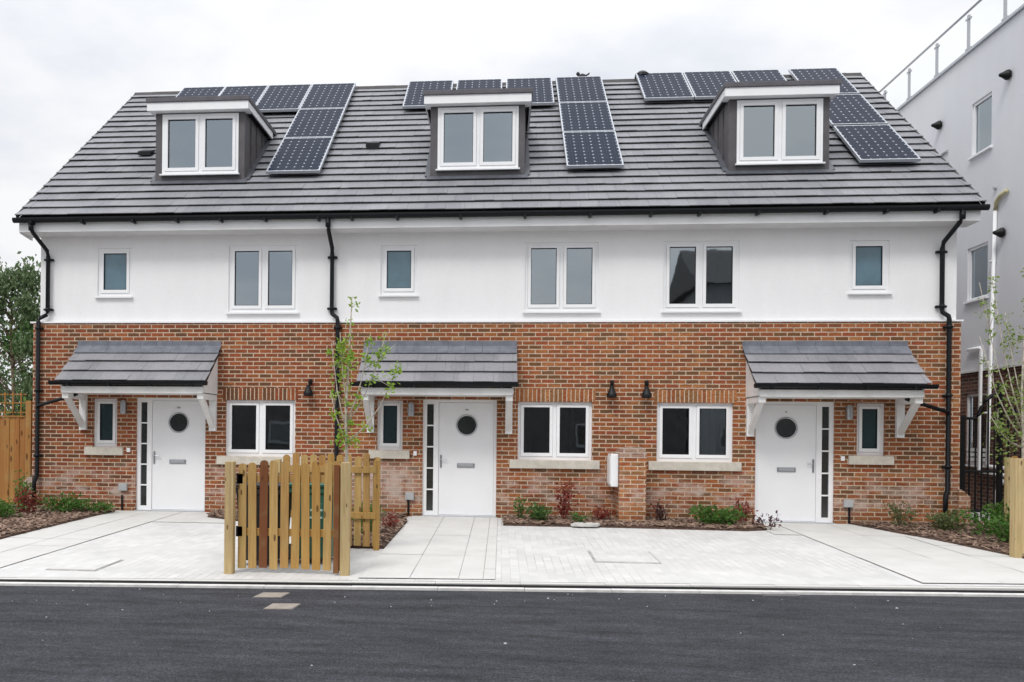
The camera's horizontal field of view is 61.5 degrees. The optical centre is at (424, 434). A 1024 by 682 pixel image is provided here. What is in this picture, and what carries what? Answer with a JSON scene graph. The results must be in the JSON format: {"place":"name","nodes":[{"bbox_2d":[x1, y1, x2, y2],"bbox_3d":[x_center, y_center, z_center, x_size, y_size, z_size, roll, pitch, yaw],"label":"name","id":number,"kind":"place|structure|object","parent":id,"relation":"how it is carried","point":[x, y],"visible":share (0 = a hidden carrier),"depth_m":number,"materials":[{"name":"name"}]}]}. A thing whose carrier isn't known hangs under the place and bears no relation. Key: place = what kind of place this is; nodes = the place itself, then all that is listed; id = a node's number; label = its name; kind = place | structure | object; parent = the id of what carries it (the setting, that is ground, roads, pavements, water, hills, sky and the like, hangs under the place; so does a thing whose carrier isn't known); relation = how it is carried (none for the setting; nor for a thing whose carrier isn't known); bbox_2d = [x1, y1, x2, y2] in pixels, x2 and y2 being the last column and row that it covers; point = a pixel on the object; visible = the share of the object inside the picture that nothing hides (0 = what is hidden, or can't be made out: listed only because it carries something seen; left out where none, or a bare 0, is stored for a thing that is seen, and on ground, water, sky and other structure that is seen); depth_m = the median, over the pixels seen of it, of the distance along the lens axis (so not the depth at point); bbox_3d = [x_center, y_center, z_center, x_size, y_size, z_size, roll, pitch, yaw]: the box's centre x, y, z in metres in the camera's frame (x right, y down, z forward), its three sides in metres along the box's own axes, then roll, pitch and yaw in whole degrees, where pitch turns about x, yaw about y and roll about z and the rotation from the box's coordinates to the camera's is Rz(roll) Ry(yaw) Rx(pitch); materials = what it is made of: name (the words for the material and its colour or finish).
{"place":"outdoors","nodes":[
{"label":"outdoors","id":0,"kind":"place"},
{"bbox_2d":[0,510,180,567],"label":"path","id":1,"kind":"structure","parent":0,"point":[29,550],"depth_m":12.62,"materials":[{"name":"concrete"}]},
{"bbox_2d":[236,482,290,560],"bbox_3d":[-1.936,1.039,10.397,0.580,1.028,0.740,1,0,5],"label":"wheelie bin","id":2,"kind":"object","parent":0,"point":[279,502],"visible":0.25,"depth_m":10.10,"materials":[{"name":"black plastic"}]},
{"bbox_2d":[289,483,332,558],"bbox_3d":[-1.320,1.040,10.542,0.580,1.028,0.740,1,0,5],"label":"wheelie bin","id":3,"kind":"object","parent":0,"point":[321,511],"visible":0.16,"depth_m":10.24,"materials":[{"name":"black plastic"}]},
{"bbox_2d":[359,516,497,579],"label":"path","id":4,"kind":"structure","parent":0,"point":[395,559],"depth_m":11.30,"materials":[{"name":"concrete"}]},
{"bbox_2d":[0,586,1023,681],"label":"road","id":5,"kind":"structure","parent":0,"point":[150,634],"depth_m":6.96,"materials":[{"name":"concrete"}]},
{"bbox_2d":[252,592,289,597],"bbox_3d":[-1.541,1.630,8.624,0.320,0.030,0.300,1,0,5],"label":"stopcock cover","id":6,"kind":"object","parent":5,"relation":"on","point":[272,595],"visible":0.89,"depth_m":8.58,"materials":[{"name":"concrete"}]},
{"bbox_2d":[262,603,300,609],"bbox_3d":[-1.341,1.632,8.063,0.300,0.030,0.300,1,0,5],"label":"stopcock cover","id":7,"kind":"object","parent":5,"relation":"on","point":[282,606],"visible":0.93,"depth_m":8.04,"materials":[{"name":"concrete"}]},
{"bbox_2d":[0,582,1023,596],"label":"kerb","id":8,"kind":"structure","parent":5,"relation":"on","point":[522,589],"depth_m":9.01,"materials":[{"name":"concrete"}]},
{"bbox_2d":[0,579,1023,592],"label":"drain channel","id":9,"kind":"object","parent":5,"relation":"on","point":[524,586],"visible":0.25,"depth_m":9.13,"materials":[{"name":"grey concrete"}]},
{"bbox_2d":[760,594,801,596],"bbox_3d":[3.720,1.682,8.893,0.402,0.030,0.115,1,0,0],"label":"road gully","id":10,"kind":"object","parent":5,"relation":"on","point":[780,595],"visible":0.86,"depth_m":8.86,"materials":[{"name":"metal"}]},
{"bbox_2d":[0,504,1023,586],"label":"driveway","id":11,"kind":"structure","parent":0,"point":[172,550],"depth_m":10.71,"materials":[{"name":"grey concrete"}]},
{"bbox_2d":[2,396,25,417],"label":"bush","id":12,"kind":"object","parent":11,"relation":"on","point":[24,398],"depth_m":17.80,"materials":[{"name":"green plant"}]},
{"bbox_2d":[0,313,31,411],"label":"tree","id":13,"kind":"object","parent":11,"relation":"on","point":[18,370],"visible":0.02,"depth_m":33.13,"materials":[{"name":"green plant"}]},
{"bbox_2d":[0,392,32,504],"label":"board fence","id":14,"kind":"object","parent":11,"relation":"on","point":[15,444],"visible":0.66,"depth_m":16.18,"materials":[{"name":"brown wood"}]},
{"bbox_2d":[0,251,40,417],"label":"tree","id":15,"kind":"object","parent":11,"relation":"on","point":[25,286],"visible":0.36,"depth_m":28.05,"materials":[{"name":"green plant"}]},
{"bbox_2d":[0,285,40,417],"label":"tree","id":16,"kind":"object","parent":11,"relation":"on","point":[16,338],"visible":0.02,"depth_m":28.05,"materials":[{"name":"green plant"}]},
{"bbox_2d":[0,507,114,538],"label":"planting bed","id":17,"kind":"object","parent":11,"relation":"on","point":[7,535],"visible":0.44,"depth_m":13.69,"materials":[{"name":"brown soil"}]},
{"bbox_2d":[0,497,26,518],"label":"shrub","id":18,"kind":"object","parent":17,"relation":"on","point":[4,509],"visible":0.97,"depth_m":14.10,"materials":[{"name":"green plant"}]},
{"bbox_2d":[13,468,34,506],"bbox_3d":[-7.149,0.981,15.236,0.431,0.808,0.338,1,0,36],"label":"shrub","id":19,"kind":"object","parent":17,"relation":"on","point":[22,484],"visible":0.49,"depth_m":15.19,"materials":[{"name":"green plant"}]},
{"bbox_2d":[13,486,40,512],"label":"shrub","id":20,"kind":"object","parent":17,"relation":"on","point":[27,504],"visible":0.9,"depth_m":14.74,"materials":[{"name":"red plant"}]},
{"bbox_2d":[28,492,90,513],"bbox_3d":[-6.353,1.208,15.062,1.101,0.429,0.750,1,0,5],"label":"shrub","id":21,"kind":"object","parent":17,"relation":"on","point":[76,503],"visible":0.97,"depth_m":14.95,"materials":[{"name":"green plant"}]},
{"bbox_2d":[71,498,114,512],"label":"shrub","id":22,"kind":"object","parent":17,"relation":"on","point":[103,506],"visible":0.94,"depth_m":15.12,"materials":[{"name":"green plant"}]},
{"bbox_2d":[0,505,1023,554],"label":"bark chips","id":23,"kind":"object","parent":17,"relation":"on","point":[9,521],"visible":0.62,"depth_m":13.84,"materials":[{"name":"brown wood"}]},
{"bbox_2d":[45,558,122,570],"bbox_3d":[-4.014,1.547,10.129,0.600,0.053,0.750,1,0,5],"label":"manhole cover","id":24,"kind":"object","parent":11,"relation":"on","point":[82,564],"visible":0.96,"depth_m":10.07,"materials":[{"name":"white concrete"}]},
{"bbox_2d":[152,512,223,522],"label":"doorstep paving","id":25,"kind":"structure","parent":11,"relation":"on","point":[200,517],"depth_m":14.55,"materials":[{"name":"concrete"}]},
{"bbox_2d":[12,83,375,511],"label":"terraced house","id":26,"kind":"structure","parent":11,"relation":"on","point":[183,329],"depth_m":15.67,"materials":[{"name":"red brick"}]},
{"bbox_2d":[84,399,123,454],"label":"window","id":27,"kind":"structure","parent":26,"relation":"in","point":[105,430],"depth_m":15.76,"materials":[{"name":"white plastic"}]},
{"bbox_2d":[94,248,132,297],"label":"window","id":28,"kind":"structure","parent":26,"relation":"in","point":[114,264],"depth_m":15.78,"materials":[{"name":"white plastic"}]},
{"bbox_2d":[152,401,203,509],"bbox_3d":[-4.515,0.374,15.642,0.974,1.991,0.103,1,0,5],"label":"door","id":29,"kind":"structure","parent":26,"relation":"in","point":[178,426],"depth_m":15.65,"materials":[{"name":"white paint"}]},
{"bbox_2d":[254,406,255,448],"bbox_3d":[-3.192,0.378,16.386,0.120,2.020,0.060,1,0,5],"label":"window frame","id":30,"kind":"structure","parent":26,"relation":"in","point":[255,406],"depth_m":16.36,"materials":[{"name":"plastic"}]},
{"bbox_2d":[216,400,300,464],"bbox_3d":[-2.970,-0.045,15.470,1.560,1.170,0.185,1,0,5],"label":"window","id":31,"kind":"structure","parent":26,"relation":"in","point":[246,456],"depth_m":15.48,"materials":[{"name":"white plastic"}]},
{"bbox_2d":[225,245,298,313],"bbox_3d":[-2.919,-2.816,15.564,1.350,1.246,0.255,1,0,5],"label":"window","id":32,"kind":"structure","parent":26,"relation":"in","point":[262,279],"depth_m":15.64,"materials":[{"name":"white plastic"}]},
{"bbox_2d":[208,511,237,520],"bbox_3d":[-3.479,1.430,14.890,0.800,0.088,1.130,1,0,5],"label":"planting bed","id":33,"kind":"object","parent":11,"relation":"on","point":[218,517],"visible":0.21,"depth_m":14.65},
{"bbox_2d":[224,460,350,575],"bbox_3d":[-1.544,0.980,9.654,1.415,1.392,0.170,1,0,5],"label":"picket fence","id":34,"kind":"object","parent":11,"relation":"on","point":[335,479],"visible":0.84,"depth_m":9.67,"materials":[{"name":"brown wood"}]},
{"bbox_2d":[275,452,379,549],"bbox_3d":[-1.303,0.934,11.453,1.428,1.396,0.088,1,0,5],"label":"picket fence","id":35,"kind":"object","parent":11,"relation":"on","point":[366,515],"visible":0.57,"depth_m":11.41,"materials":[{"name":"beige wood"}]},
{"bbox_2d":[326,296,402,461],"bbox_3d":[-0.774,-0.071,10.806,0.963,3.350,0.577,1,0,-9],"label":"young tree","id":36,"kind":"object","parent":11,"relation":"on","point":[348,358],"visible":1,"depth_m":10.78,"materials":[{"name":"green plant"}]},
{"bbox_2d":[350,514,406,548],"bbox_3d":[-1.190,1.482,13.402,1.630,0.157,3.680,1,0,5],"label":"planting bed","id":37,"kind":"object","parent":11,"relation":"on","point":[384,544],"visible":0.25,"depth_m":11.93,"materials":[{"name":"brown soil"}]},
{"bbox_2d":[352,497,384,532],"bbox_3d":[-0.869,1.212,12.749,0.552,0.593,0.426,1,0,5],"label":"shrub","id":38,"kind":"object","parent":37,"relation":"on","point":[370,519],"visible":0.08,"depth_m":12.73,"materials":[{"name":"green plant"}]},
{"bbox_2d":[382,511,399,526],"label":"shrub","id":39,"kind":"object","parent":37,"relation":"on","point":[390,522],"visible":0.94,"depth_m":13.26,"materials":[{"name":"red plant"}]},
{"bbox_2d":[325,76,629,517],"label":"terraced house","id":40,"kind":"structure","parent":11,"relation":"on","point":[480,226],"depth_m":15.17,"materials":[{"name":"orange brick"}]},
{"bbox_2d":[369,400,409,458],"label":"window","id":41,"kind":"structure","parent":40,"relation":"in","point":[390,413],"depth_m":15.28,"materials":[{"name":"white plastic"}]},
{"bbox_2d":[378,245,418,296],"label":"window","id":42,"kind":"structure","parent":40,"relation":"in","point":[398,263],"depth_m":15.31,"materials":[{"name":"white plastic"}]},
{"bbox_2d":[438,403,493,514],"bbox_3d":[0.743,0.427,15.163,0.974,1.991,0.103,1,0,5],"label":"door","id":43,"kind":"structure","parent":40,"relation":"in","point":[466,430],"depth_m":15.17,"materials":[{"name":"white paint"}]},
{"bbox_2d":[520,408,531,451],"bbox_3d":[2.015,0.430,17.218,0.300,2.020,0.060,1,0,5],"label":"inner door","id":44,"kind":"structure","parent":40,"relation":"in","point":[527,411],"depth_m":17.18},
{"bbox_2d":[509,402,599,468],"bbox_3d":[2.288,0.008,14.992,1.560,1.170,0.185,1,0,5],"label":"window","id":45,"kind":"structure","parent":40,"relation":"in","point":[534,460],"depth_m":14.99,"materials":[{"name":"white plastic"}]},
{"bbox_2d":[523,242,600,312],"bbox_3d":[2.420,-2.763,15.028,1.350,1.246,0.155,1,0,5],"label":"window","id":46,"kind":"structure","parent":40,"relation":"in","point":[561,306],"depth_m":15.03,"materials":[{"name":"white plastic"}]},
{"bbox_2d":[570,408,573,452],"bbox_3d":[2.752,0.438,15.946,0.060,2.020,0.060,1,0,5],"label":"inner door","id":47,"kind":"structure","parent":40,"relation":"in","point":[571,409],"depth_m":15.92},
{"bbox_2d":[576,72,589,76],"bbox_3d":[3.619,-8.169,19.459,0.302,0.210,0.150,1,0,5],"label":"bird","id":48,"kind":"object","parent":40,"relation":"on","point":[578,74],"visible":0.62,"depth_m":19.42},
{"bbox_2d":[0,577,1023,590],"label":"edging","id":49,"kind":"object","parent":11,"relation":"on","point":[1011,588],"visible":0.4,"depth_m":9.23,"materials":[{"name":"concrete"}]},
{"bbox_2d":[587,550,661,563],"bbox_3d":[2.562,1.577,10.997,0.820,0.057,0.930,1,0,5],"label":"manhole cover","id":50,"kind":"object","parent":11,"relation":"on","point":[618,556],"visible":0.93,"depth_m":10.90,"materials":[{"name":"white concrete"}]},
{"bbox_2d":[607,446,646,521],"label":"brick pier","id":51,"kind":"structure","parent":11,"relation":"on","point":[626,473],"depth_m":14.23,"materials":[{"name":"orange brick"}]},
{"bbox_2d":[503,517,767,530],"bbox_3d":[3.437,1.496,14.261,4.210,0.093,1.130,1,0,5],"label":"planting bed","id":52,"kind":"object","parent":11,"relation":"on","point":[638,527],"visible":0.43,"depth_m":13.78,"materials":[{"name":"brown soil"}]},
{"bbox_2d":[512,495,531,518],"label":"shrub","id":53,"kind":"object","parent":52,"relation":"on","point":[519,511],"visible":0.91,"depth_m":14.44,"materials":[{"name":"green plant"}]},
{"bbox_2d":[522,502,552,520],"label":"shrub","id":54,"kind":"object","parent":52,"relation":"on","point":[539,513],"visible":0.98,"depth_m":14.23,"materials":[{"name":"green plant"}]},
{"bbox_2d":[553,477,580,518],"bbox_3d":[2.405,1.100,14.448,0.394,0.755,0.480,1,0,-43],"label":"shrub","id":55,"kind":"object","parent":52,"relation":"on","point":[563,503],"visible":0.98,"depth_m":14.42,"materials":[{"name":"red plant"}]},
{"bbox_2d":[569,511,591,521],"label":"shrub","id":56,"kind":"object","parent":52,"relation":"on","point":[576,518],"visible":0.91,"depth_m":14.04,"materials":[{"name":"green plant"}]},
{"bbox_2d":[571,522,600,526],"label":"stone slab","id":57,"kind":"structure","parent":52,"relation":"on","point":[582,524],"depth_m":13.76,"materials":[{"name":"stone"}]},
{"bbox_2d":[587,504,616,520],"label":"shrub","id":58,"kind":"object","parent":52,"relation":"on","point":[598,515],"visible":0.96,"depth_m":14.38,"materials":[{"name":"red plant"}]},
{"bbox_2d":[650,499,668,519],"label":"shrub","id":59,"kind":"object","parent":52,"relation":"on","point":[660,514],"visible":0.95,"depth_m":14.31,"materials":[{"name":"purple plant"}]},
{"bbox_2d":[688,504,752,524],"bbox_3d":[4.870,1.312,13.991,1.048,0.399,0.786,1,0,5],"label":"shrub","id":60,"kind":"object","parent":52,"relation":"on","point":[708,513],"visible":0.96,"depth_m":13.91,"materials":[{"name":"green plant"}]},
{"bbox_2d":[730,497,757,522],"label":"shrub","id":61,"kind":"object","parent":52,"relation":"on","point":[745,509],"visible":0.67,"depth_m":14.38,"materials":[{"name":"red plant"}]},
{"bbox_2d":[751,510,781,529],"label":"shrub","id":62,"kind":"object","parent":52,"relation":"on","point":[759,519],"visible":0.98,"depth_m":13.72,"materials":[{"name":"plant"}]},
{"bbox_2d":[763,523,800,534],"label":"doorstep paving","id":63,"kind":"structure","parent":11,"relation":"on","point":[776,529],"depth_m":13.60,"materials":[{"name":"concrete"}]},
{"bbox_2d":[602,68,989,524],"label":"terraced house","id":64,"kind":"structure","parent":11,"relation":"on","point":[792,339],"depth_m":14.67,"materials":[{"name":"orange brick"}]},
{"bbox_2d":[675,409,685,453],"bbox_3d":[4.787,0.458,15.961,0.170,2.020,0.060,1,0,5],"label":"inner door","id":65,"kind":"structure","parent":64,"relation":"in","point":[679,423],"depth_m":15.93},
{"bbox_2d":[648,403,741,470],"bbox_3d":[4.673,0.032,14.775,1.560,1.170,0.185,1,0,5],"label":"window","id":66,"kind":"structure","parent":64,"relation":"in","point":[692,461],"depth_m":14.78,"materials":[{"name":"white plastic"}]},
{"bbox_2d":[661,241,741,312],"bbox_3d":[4.805,-2.739,14.811,1.350,1.246,0.155,1,0,5],"label":"window","id":67,"kind":"structure","parent":64,"relation":"in","point":[700,305],"depth_m":14.81,"materials":[{"name":"white plastic"}]},
{"bbox_2d":[757,405,815,520],"bbox_3d":[6.225,0.482,14.664,0.974,1.991,0.103,1,0,5],"label":"door","id":68,"kind":"structure","parent":64,"relation":"in","point":[786,442],"depth_m":14.67,"materials":[{"name":"white paint"}]},
{"bbox_2d":[847,240,892,294],"bbox_3d":[7.589,-2.851,14.557,0.720,0.926,0.155,1,0,5],"label":"window","id":69,"kind":"structure","parent":64,"relation":"in","point":[869,260],"depth_m":14.57,"materials":[{"name":"white plastic"}]},
{"bbox_2d":[848,403,893,464],"bbox_3d":[7.577,-0.014,14.511,0.730,1.040,0.185,1,0,5],"label":"window","id":70,"kind":"structure","parent":64,"relation":"in","point":[870,417],"depth_m":14.53,"materials":[{"name":"white plastic"}]},
{"bbox_2d":[850,522,1023,558],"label":"planting bed","id":71,"kind":"object","parent":11,"relation":"on","point":[935,538],"visible":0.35,"depth_m":12.82,"materials":[{"name":"brown soil"}]},
{"bbox_2d":[883,501,922,525],"bbox_3d":[7.817,1.300,14.013,0.522,0.466,0.559,1,0,-7],"label":"shrub","id":72,"kind":"object","parent":71,"relation":"on","point":[897,511],"visible":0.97,"depth_m":13.93,"materials":[{"name":"green plant"}]},
{"bbox_2d":[913,507,973,530],"bbox_3d":[8.260,1.338,13.493,0.755,0.426,0.845,1,0,5],"label":"shrub","id":73,"kind":"object","parent":71,"relation":"on","point":[943,521],"visible":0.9,"depth_m":13.43,"materials":[{"name":"green plant"}]},
{"bbox_2d":[955,501,1009,536],"bbox_3d":[8.765,1.267,12.767,1.423,0.611,1.049,1,0,5],"label":"shrub","id":74,"kind":"object","parent":71,"relation":"on","point":[997,515],"visible":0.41,"depth_m":12.83,"materials":[{"name":"green plant"}]},
{"bbox_2d":[981,499,1003,528],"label":"shrub","id":75,"kind":"object","parent":71,"relation":"on","point":[987,506],"visible":0.13,"depth_m":13.62,"materials":[{"name":"green plant"}]},
{"bbox_2d":[986,518,1009,541],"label":"shrub","id":76,"kind":"object","parent":71,"relation":"on","point":[1005,529],"visible":0.45,"depth_m":12.12,"materials":[{"name":"green plant"}]},
{"bbox_2d":[977,268,1023,472],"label":"young tree","id":77,"kind":"object","parent":71,"relation":"on","point":[998,427],"visible":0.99,"depth_m":12.39,"materials":[{"name":"green plant"}]},
{"bbox_2d":[896,4,1023,509],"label":"neighbouring building","id":78,"kind":"structure","parent":11,"relation":"on","point":[963,114],"depth_m":17.26,"materials":[{"name":"white paint"}]},
{"bbox_2d":[879,0,1008,99],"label":"balustrade","id":79,"kind":"object","parent":78,"relation":"on","point":[967,20],"visible":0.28,"depth_m":19.46,"materials":[{"name":"metal"}]},
{"bbox_2d":[963,242,988,303],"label":"window","id":80,"kind":"structure","parent":78,"relation":"in","point":[981,251],"depth_m":17.69,"materials":[{"name":"white plastic"}]},
{"bbox_2d":[965,393,986,466],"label":"window","id":81,"kind":"structure","parent":78,"relation":"in","point":[969,396],"depth_m":17.82,"materials":[{"name":"white plastic"}]},
{"bbox_2d":[967,92,992,160],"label":"window","id":82,"kind":"structure","parent":78,"relation":"in","point":[983,119],"depth_m":17.59,"materials":[{"name":"white plastic"}]},
{"bbox_2d":[1004,456,1021,535],"bbox_3d":[9.335,0.992,12.695,1.307,1.384,0.104,1,0,5],"label":"picket fence","id":83,"kind":"object","parent":11,"relation":"on","point":[1006,484],"visible":0.23,"depth_m":12.72,"materials":[{"name":"beige wood"}]},
{"bbox_2d":[1009,458,1023,557],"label":"picket fence","id":84,"kind":"object","parent":11,"relation":"on","point":[1016,543],"visible":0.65,"depth_m":11.10,"materials":[{"name":"beige wood"}]},
{"bbox_2d":[0,0,1023,435],"label":"sky","id":85,"kind":"structure","parent":0,"point":[67,67],"materials":[{"name":"white"}]},
{"bbox_2d":[775,523,1023,583],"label":"path","id":86,"kind":"structure","parent":0,"point":[949,566],"depth_m":11.24,"materials":[{"name":"concrete"}]},
{"bbox_2d":[959,383,1021,517],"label":"metal gate","id":87,"kind":"structure","parent":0,"point":[999,480],"depth_m":15.10,"materials":[{"name":"black metal"}]}
]}

